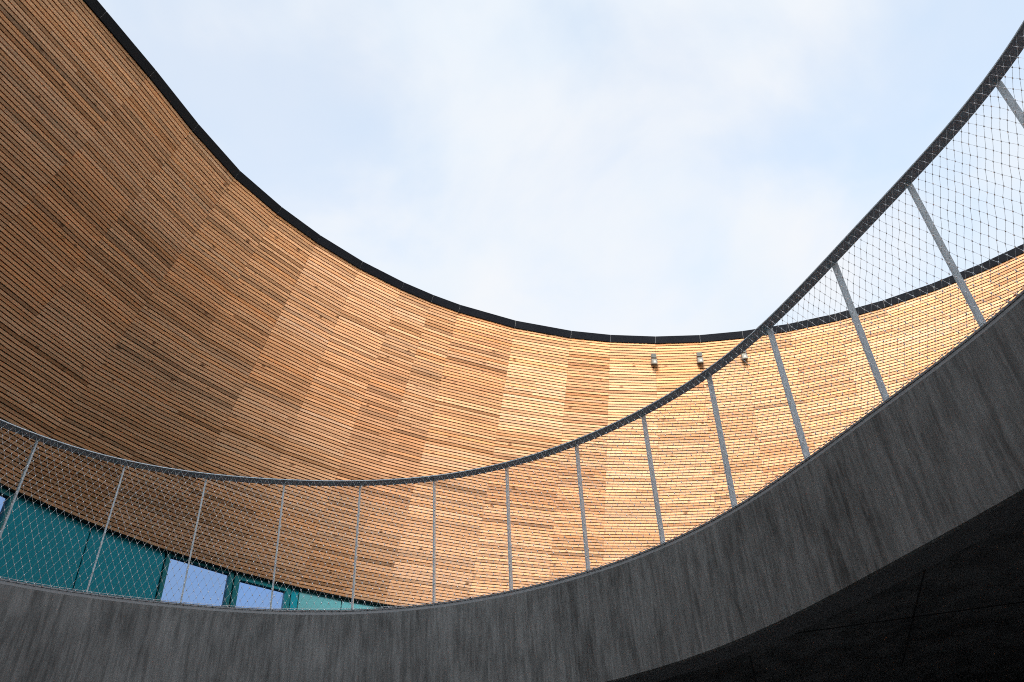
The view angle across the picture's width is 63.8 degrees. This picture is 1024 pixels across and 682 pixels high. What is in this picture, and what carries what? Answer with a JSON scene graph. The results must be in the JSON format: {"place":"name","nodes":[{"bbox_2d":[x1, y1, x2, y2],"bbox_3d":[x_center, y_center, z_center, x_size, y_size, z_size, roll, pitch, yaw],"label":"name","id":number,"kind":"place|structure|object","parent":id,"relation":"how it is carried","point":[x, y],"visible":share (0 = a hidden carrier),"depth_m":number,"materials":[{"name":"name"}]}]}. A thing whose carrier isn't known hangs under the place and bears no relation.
{"place":"outdoors","nodes":[
{"label":"outdoors","id":0,"kind":"place"},
{"bbox_2d":[98,0,1023,335],"label":"sky","id":1,"kind":"structure","parent":0,"point":[610,167],"materials":[{"name":"white"}]},
{"bbox_3d":[3.086,1.185,2.404,23.603,4.146,25.196,-3,-39,0],"label":"basement wall","id":2,"kind":"object","parent":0,"visible":0},
{"bbox_2d":[0,290,1023,681],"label":"concrete ring deck","id":3,"kind":"structure","parent":2,"relation":"on","point":[882,542],"depth_m":5.51,"materials":[{"name":"concrete"}]},
{"bbox_2d":[0,486,387,609],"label":"teal facade","id":4,"kind":"structure","parent":3,"relation":"on","point":[78,558],"depth_m":11.10,"materials":[{"name":"teal"}]},
{"bbox_2d":[0,486,13,529],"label":"window","id":5,"kind":"structure","parent":4,"relation":"in","point":[6,496],"depth_m":10.20,"materials":[{"name":"teal"}]},
{"bbox_2d":[155,553,233,606],"bbox_3d":[-4.540,4.347,11.261,0.110,2.743,1.072,-33,-48,31],"label":"window","id":6,"kind":"structure","parent":4,"relation":"in","point":[173,582],"depth_m":11.91,"materials":[{"name":"teal glass"}]},
{"bbox_2d":[228,573,290,609],"bbox_3d":[-3.790,4.770,11.829,0.924,2.743,0.110,27,-48,-31],"label":"window","id":7,"kind":"structure","parent":4,"relation":"in","point":[248,594],"depth_m":12.52,"materials":[{"name":"teal glass"}]},
{"bbox_2d":[0,21,1023,610],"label":"oval railing","id":8,"kind":"object","parent":3,"relation":"on","point":[966,111],"visible":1,"depth_m":6.06,"materials":[{"name":"metal"}]},
{"label":"ground","id":9,"kind":"structure","parent":0,"visible":0},
{"bbox_2d":[0,0,1023,606],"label":"timber bowl wall","id":10,"kind":"structure","parent":9,"relation":"on","point":[178,290],"depth_m":12.91,"materials":[{"name":"brown wood"}]},
{"bbox_2d":[651,353,657,364],"bbox_3d":[2.648,0.341,15.360,0.115,0.228,0.142,2,-39,-6],"label":"wall lamp","id":11,"kind":"object","parent":10,"relation":"attached to","point":[653,360],"visible":1,"depth_m":15.34,"materials":[{"name":"grey metal"}]},
{"bbox_2d":[696,352,703,362],"bbox_3d":[3.508,0.317,15.388,0.113,0.228,0.146,-3,-39,0],"label":"wall lamp","id":12,"kind":"object","parent":10,"relation":"attached to","point":[699,359],"visible":1,"depth_m":15.35,"materials":[{"name":"grey metal"}]},
{"bbox_2d":[741,350,747,359],"bbox_3d":[4.328,0.243,15.350,0.118,0.228,0.148,-3,-39,0],"label":"wall lamp","id":13,"kind":"object","parent":10,"relation":"attached to","point":[744,355],"visible":0.66,"depth_m":15.29,"materials":[{"name":"grey"}]}
]}

